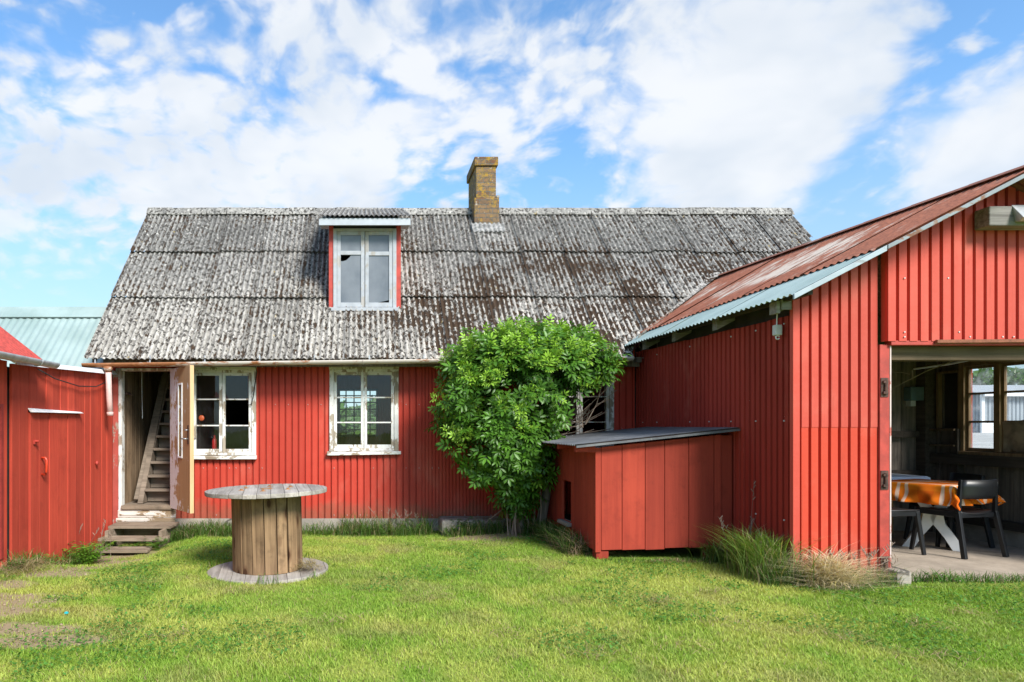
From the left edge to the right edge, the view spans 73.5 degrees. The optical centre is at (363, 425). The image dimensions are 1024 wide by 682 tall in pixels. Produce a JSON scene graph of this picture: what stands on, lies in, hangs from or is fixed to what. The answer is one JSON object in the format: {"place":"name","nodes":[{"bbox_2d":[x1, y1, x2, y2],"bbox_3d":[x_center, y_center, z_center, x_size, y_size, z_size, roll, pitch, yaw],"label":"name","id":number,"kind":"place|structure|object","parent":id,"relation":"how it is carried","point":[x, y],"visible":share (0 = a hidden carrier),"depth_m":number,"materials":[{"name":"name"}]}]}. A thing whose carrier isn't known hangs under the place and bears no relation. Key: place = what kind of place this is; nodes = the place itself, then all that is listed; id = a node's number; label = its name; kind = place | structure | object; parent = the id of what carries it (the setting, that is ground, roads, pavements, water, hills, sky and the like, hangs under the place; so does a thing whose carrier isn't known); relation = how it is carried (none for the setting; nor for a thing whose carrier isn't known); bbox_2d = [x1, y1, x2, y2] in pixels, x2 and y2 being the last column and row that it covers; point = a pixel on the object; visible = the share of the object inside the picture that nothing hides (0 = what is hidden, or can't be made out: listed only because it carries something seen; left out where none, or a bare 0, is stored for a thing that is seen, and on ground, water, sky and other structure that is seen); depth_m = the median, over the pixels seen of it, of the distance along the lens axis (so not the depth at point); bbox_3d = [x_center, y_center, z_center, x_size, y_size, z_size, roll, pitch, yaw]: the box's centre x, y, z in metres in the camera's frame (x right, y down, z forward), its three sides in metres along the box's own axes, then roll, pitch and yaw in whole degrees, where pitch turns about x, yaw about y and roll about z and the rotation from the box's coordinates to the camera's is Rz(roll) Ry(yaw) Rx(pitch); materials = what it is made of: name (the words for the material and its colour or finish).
{"place":"outdoors","nodes":[
{"label":"outdoors","id":0,"kind":"place"},
{"bbox_2d":[212,435,216,448],"bbox_3d":[-2.035,0.257,9.100,0.068,0.240,0.066,0,0,0],"label":"bottle","id":1,"kind":"object","parent":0,"point":[214,443],"visible":0.64,"depth_m":9.07,"materials":[{"name":"red glass"}]},
{"bbox_2d":[0,525,1023,681],"bbox_3d":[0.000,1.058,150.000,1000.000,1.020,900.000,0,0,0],"label":"lawn ground","id":2,"kind":"structure","parent":0,"point":[669,553],"depth_m":4.32,"materials":[{"name":"green plant"}]},
{"bbox_2d":[0,326,59,567],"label":"red outbuilding","id":3,"kind":"structure","parent":2,"relation":"on","point":[12,348],"depth_m":6.20,"materials":[{"name":"red wood"}]},
{"bbox_2d":[0,404,3,558],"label":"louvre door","id":4,"kind":"structure","parent":3,"relation":"in","point":[1,405],"depth_m":6.15,"materials":[{"name":"red wood"}]},
{"bbox_2d":[0,555,69,582],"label":"straw clump","id":5,"kind":"object","parent":2,"relation":"on","point":[38,565],"visible":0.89,"depth_m":6.05,"materials":[{"name":"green plant"}]},
{"bbox_2d":[0,307,105,369],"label":"teal outbuilding","id":6,"kind":"structure","parent":2,"relation":"on","point":[62,335],"depth_m":9.60,"materials":[{"name":"teal metal"}]},
{"bbox_2d":[7,361,116,563],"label":"plank wall","id":7,"kind":"structure","parent":2,"relation":"on","point":[59,457],"depth_m":7.21,"materials":[{"name":"red paint"}]},
{"bbox_2d":[28,408,81,563],"bbox_3d":[-3.304,0.707,7.207,0.096,1.758,1.195,0,0,0],"label":"hatch door","id":8,"kind":"structure","parent":7,"relation":"in","point":[53,437],"depth_m":7.12,"materials":[{"name":"red paint"}]},
{"bbox_2d":[1,553,143,645],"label":"stones","id":9,"kind":"object","parent":2,"relation":"on","point":[14,608],"visible":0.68,"depth_m":4.77,"materials":[{"name":"grey stone"}]},
{"bbox_2d":[64,541,114,564],"bbox_3d":[-3.100,1.422,7.421,0.684,0.264,0.457,0,0,0],"label":"fern plant","id":10,"kind":"object","parent":2,"relation":"on","point":[93,556],"visible":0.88,"depth_m":7.42,"materials":[{"name":"green plant"}]},
{"bbox_2d":[79,522,115,557],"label":"dry stalks","id":11,"kind":"object","parent":2,"relation":"on","point":[101,536],"visible":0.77,"depth_m":7.77,"materials":[{"name":"beige plant"}]},
{"bbox_2d":[95,522,178,552],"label":"wooden steps","id":12,"kind":"structure","parent":2,"relation":"on","point":[132,532],"depth_m":8.44,"materials":[{"name":"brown wood"}]},
{"bbox_2d":[145,536,172,549],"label":"nettle plant","id":13,"kind":"object","parent":2,"relation":"on","point":[156,545],"visible":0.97,"depth_m":8.12,"materials":[{"name":"green plant"}]},
{"bbox_2d":[204,484,327,584],"bbox_3d":[-0.874,0.951,6.063,1.102,0.773,1.104,-1,0,-8],"label":"cable drum","id":14,"kind":"object","parent":2,"relation":"on","point":[266,530],"visible":0.94,"depth_m":5.79,"materials":[{"name":"brown wood"}]},
{"bbox_2d":[291,557,325,569],"bbox_3d":[-0.485,1.222,5.917,0.410,0.096,0.459,0,0,0],"label":"dried bunch","id":15,"kind":"object","parent":14,"relation":"on","point":[310,565],"visible":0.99,"depth_m":5.90,"materials":[{"name":"beige plant"}]},
{"bbox_2d":[340,400,375,433],"bbox_3d":[-1.050,0.279,19.904,3.465,2.115,3.705,0,0,0],"label":"tree","id":16,"kind":"object","parent":2,"relation":"on","point":[350,419],"visible":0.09,"depth_m":19.07,"materials":[{"name":"green plant"}]},
{"bbox_2d":[342,396,375,433],"bbox_3d":[0.825,0.107,22.047,3.791,2.458,3.987,0,0,0],"label":"tree","id":17,"kind":"object","parent":2,"relation":"on","point":[373,405],"visible":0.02,"depth_m":21.35,"materials":[{"name":"green plant"}]},
{"bbox_2d":[368,506,418,528],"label":"dry stalks","id":18,"kind":"object","parent":2,"relation":"on","point":[394,515],"visible":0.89,"depth_m":8.67,"materials":[{"name":"plant"}]},
{"bbox_2d":[81,157,811,531],"bbox_3d":[1.764,-1.316,10.893,10.661,6.072,5.235,0,0,0],"label":"farmhouse","id":19,"kind":"object","parent":2,"relation":"on","point":[259,339],"visible":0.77,"depth_m":9.23,"materials":[{"name":"paint"}]},
{"bbox_2d":[170,365,195,512],"bbox_3d":[-2.346,0.173,8.581,0.174,1.850,0.720,0,0,-36],"label":"door","id":20,"kind":"structure","parent":19,"relation":"in","point":[182,438],"depth_m":8.49,"materials":[{"name":"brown wood"}]},
{"bbox_2d":[194,367,256,458],"bbox_3d":[-1.884,-0.170,8.907,0.927,1.241,0.156,0,0,0],"label":"window","id":21,"kind":"structure","parent":19,"relation":"in","point":[221,453],"depth_m":8.88,"materials":[{"name":"white paint"}]},
{"bbox_2d":[338,389,377,435],"bbox_3d":[-0.100,-0.255,13.280,0.800,0.950,0.080,0,0,0],"label":"window","id":22,"kind":"structure","parent":19,"relation":"in","point":[339,390],"depth_m":13.26,"materials":[{"name":"white glass"}]},
{"bbox_2d":[327,367,400,455],"bbox_3d":[0.012,-0.199,8.907,0.983,1.199,0.156,0,0,0],"label":"window","id":23,"kind":"structure","parent":19,"relation":"in","point":[334,449],"depth_m":8.87,"materials":[{"name":"white paint"}]},
{"bbox_2d":[545,367,614,447],"bbox_3d":[2.895,-0.211,8.907,0.975,1.208,0.156,0,0,0],"label":"window","id":24,"kind":"structure","parent":19,"relation":"in","point":[608,421],"depth_m":8.88,"materials":[{"name":"white paint"}]},
{"bbox_2d":[451,516,486,535],"bbox_3d":[1.321,1.269,8.362,0.464,0.214,0.347,0,0,0],"label":"nettle plant","id":25,"kind":"object","parent":2,"relation":"on","point":[461,525],"visible":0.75,"depth_m":8.36,"materials":[{"name":"green plant"}]},
{"bbox_2d":[438,516,505,535],"bbox_3d":[1.410,1.337,8.651,0.820,0.265,0.422,0,0,0],"label":"stone step","id":26,"kind":"object","parent":2,"relation":"on","point":[445,521],"visible":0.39,"depth_m":8.46,"materials":[{"name":"stone"}]},
{"bbox_2d":[2,510,1023,589],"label":"tall grass","id":27,"kind":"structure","parent":2,"relation":"on","point":[221,530],"depth_m":7.52,"materials":[{"name":"green plant"}]},
{"bbox_2d":[424,313,632,536],"bbox_3d":[1.980,0.020,7.973,2.447,2.724,1.491,0,0,0],"label":"elder bush","id":28,"kind":"object","parent":2,"relation":"on","point":[513,466],"visible":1,"depth_m":7.69,"materials":[{"name":"green plant"}]},
{"bbox_2d":[531,523,592,558],"bbox_3d":[2.143,1.157,6.650,0.965,0.327,1.122,0,0,0],"label":"straw clump","id":29,"kind":"object","parent":2,"relation":"on","point":[573,546],"visible":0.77,"depth_m":6.72,"materials":[{"name":"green plant"}]},
{"bbox_2d":[130,540,1005,664],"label":"dry clippings","id":30,"kind":"object","parent":2,"relation":"on","point":[715,591],"visible":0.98,"depth_m":4.22,"materials":[{"name":"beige plant"}]},
{"bbox_2d":[534,427,739,558],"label":"hen house","id":31,"kind":"structure","parent":2,"relation":"on","point":[663,494],"depth_m":6.51,"materials":[{"name":"wood"}]},
{"bbox_2d":[632,557,715,564],"bbox_3d":[2.951,1.288,6.339,0.992,0.065,0.306,0,0,0],"label":"grass tuft","id":32,"kind":"object","parent":2,"relation":"on","point":[675,560],"visible":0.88,"depth_m":6.34,"materials":[{"name":"green plant"}]},
{"bbox_2d":[687,540,737,565],"bbox_3d":[3.335,1.214,6.370,0.729,0.261,0.660,0,0,-15],"label":"grass tuft","id":33,"kind":"object","parent":2,"relation":"on","point":[708,553],"visible":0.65,"depth_m":6.38,"materials":[{"name":"green plant"}]},
{"bbox_2d":[718,481,755,553],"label":"dry stalks","id":34,"kind":"object","parent":2,"relation":"on","point":[750,516],"visible":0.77,"depth_m":6.16,"materials":[{"name":"beige plant"}]},
{"bbox_2d":[702,521,829,589],"bbox_3d":[3.512,1.110,5.788,1.232,0.469,1.404,0,0,0],"label":"grass tuft","id":35,"kind":"object","parent":2,"relation":"on","point":[767,550],"visible":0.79,"depth_m":5.70,"materials":[{"name":"green plant"}]},
{"bbox_2d":[623,165,1023,579],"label":"barn","id":36,"kind":"structure","parent":2,"relation":"on","point":[830,375],"depth_m":5.63,"materials":[{"name":"red paint"}]},
{"bbox_2d":[958,361,1023,456],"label":"window","id":37,"kind":"structure","parent":36,"relation":"in","point":[1000,391],"depth_m":7.50,"materials":[{"name":"brown wood"}]},
{"bbox_2d":[1002,420,1023,451],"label":"sacking","id":38,"kind":"object","parent":36,"relation":"hanging from","point":[1013,435],"visible":1,"depth_m":7.21,"materials":[{"name":"brown fabric"}]},
{"bbox_2d":[754,543,939,598],"bbox_3d":[3.804,1.136,5.394,1.304,0.369,1.399,0,0,0],"label":"straw clump","id":39,"kind":"object","parent":2,"relation":"on","point":[823,566],"visible":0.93,"depth_m":5.36,"materials":[{"name":"beige plant"}]},
{"bbox_2d":[829,540,897,582],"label":"dry stalks","id":40,"kind":"object","parent":2,"relation":"on","point":[892,543],"visible":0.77,"depth_m":5.48,"materials":[{"name":"beige plant"}]},
{"bbox_2d":[887,566,910,585],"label":"concrete block","id":41,"kind":"structure","parent":2,"relation":"on","point":[905,573],"depth_m":5.48,"materials":[{"name":"grey concrete"}]},
{"bbox_2d":[923,572,965,582],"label":"grass tuft","id":42,"kind":"object","parent":2,"relation":"on","point":[957,579],"visible":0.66,"depth_m":5.56,"materials":[{"name":"green plant"}]},
{"bbox_2d":[891,531,1023,581],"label":"barn floor","id":43,"kind":"structure","parent":2,"relation":"on","point":[983,557],"depth_m":6.57,"materials":[{"name":"concrete"}]},
{"bbox_2d":[891,500,924,539],"bbox_3d":[5.850,0.954,7.860,1.200,0.725,0.520,0,0,0],"label":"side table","id":44,"kind":"object","parent":43,"relation":"on","point":[892,520],"visible":0.07,"depth_m":8.06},
{"bbox_2d":[891,473,930,479],"bbox_3d":[5.849,0.688,7.866,1.335,0.214,0.649,0,0,0],"label":"tablecloth","id":45,"kind":"object","parent":44,"relation":"on","point":[898,476],"visible":0.11,"depth_m":7.58,"materials":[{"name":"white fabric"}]},
{"bbox_2d":[891,507,926,554],"bbox_3d":[5.398,0.930,6.947,0.566,0.780,0.560,0,0,-8],"label":"chair","id":46,"kind":"object","parent":43,"relation":"on","point":[895,511],"visible":0.27,"depth_m":6.74,"materials":[{"name":"black paint"}]},
{"bbox_2d":[902,503,959,551],"bbox_3d":[6.120,0.966,7.130,0.720,0.700,0.660,0,0,-24],"label":"dining table","id":47,"kind":"object","parent":43,"relation":"on","point":[928,521],"visible":0.33,"depth_m":7.05,"materials":[{"name":"white wood"}]},
{"bbox_2d":[891,479,1005,510],"bbox_3d":[6.119,0.724,7.133,0.951,0.237,0.898,0,0,-24],"label":"tablecloth","id":48,"kind":"object","parent":47,"relation":"on","point":[937,492],"visible":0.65,"depth_m":6.87,"materials":[{"name":"orange fabric"}]},
{"bbox_2d":[904,472,995,547],"bbox_3d":[6.522,0.930,7.418,0.566,0.780,0.560,0,0,6],"label":"chair","id":49,"kind":"object","parent":43,"relation":"on","point":[967,476],"visible":0.35,"depth_m":7.34,"materials":[{"name":"black paint"}]},
{"bbox_2d":[909,479,1009,558],"bbox_3d":[6.114,0.930,6.839,0.560,0.780,0.566,0,0,-12],"label":"chair","id":50,"kind":"object","parent":43,"relation":"on","point":[977,489],"visible":0.97,"depth_m":6.63,"materials":[{"name":"black paint"}]},
{"bbox_2d":[0,0,1023,407],"label":"sky","id":51,"kind":"structure","parent":0,"point":[840,114],"materials":[{"name":"blue"}]},
{"bbox_2d":[972,433,992,447],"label":"gravel yard","id":52,"kind":"structure","parent":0,"point":[982,440],"depth_m":32.87,"materials":[{"name":"grey gravel"}]},
{"bbox_2d":[972,385,1023,432],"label":"grey shed","id":53,"kind":"structure","parent":52,"relation":"on","point":[982,407],"depth_m":50.01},
{"bbox_2d":[972,366,1023,384],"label":"tree","id":54,"kind":"object","parent":52,"relation":"on","point":[984,376],"visible":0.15,"depth_m":73.25,"materials":[{"name":"green plant"}]}
]}

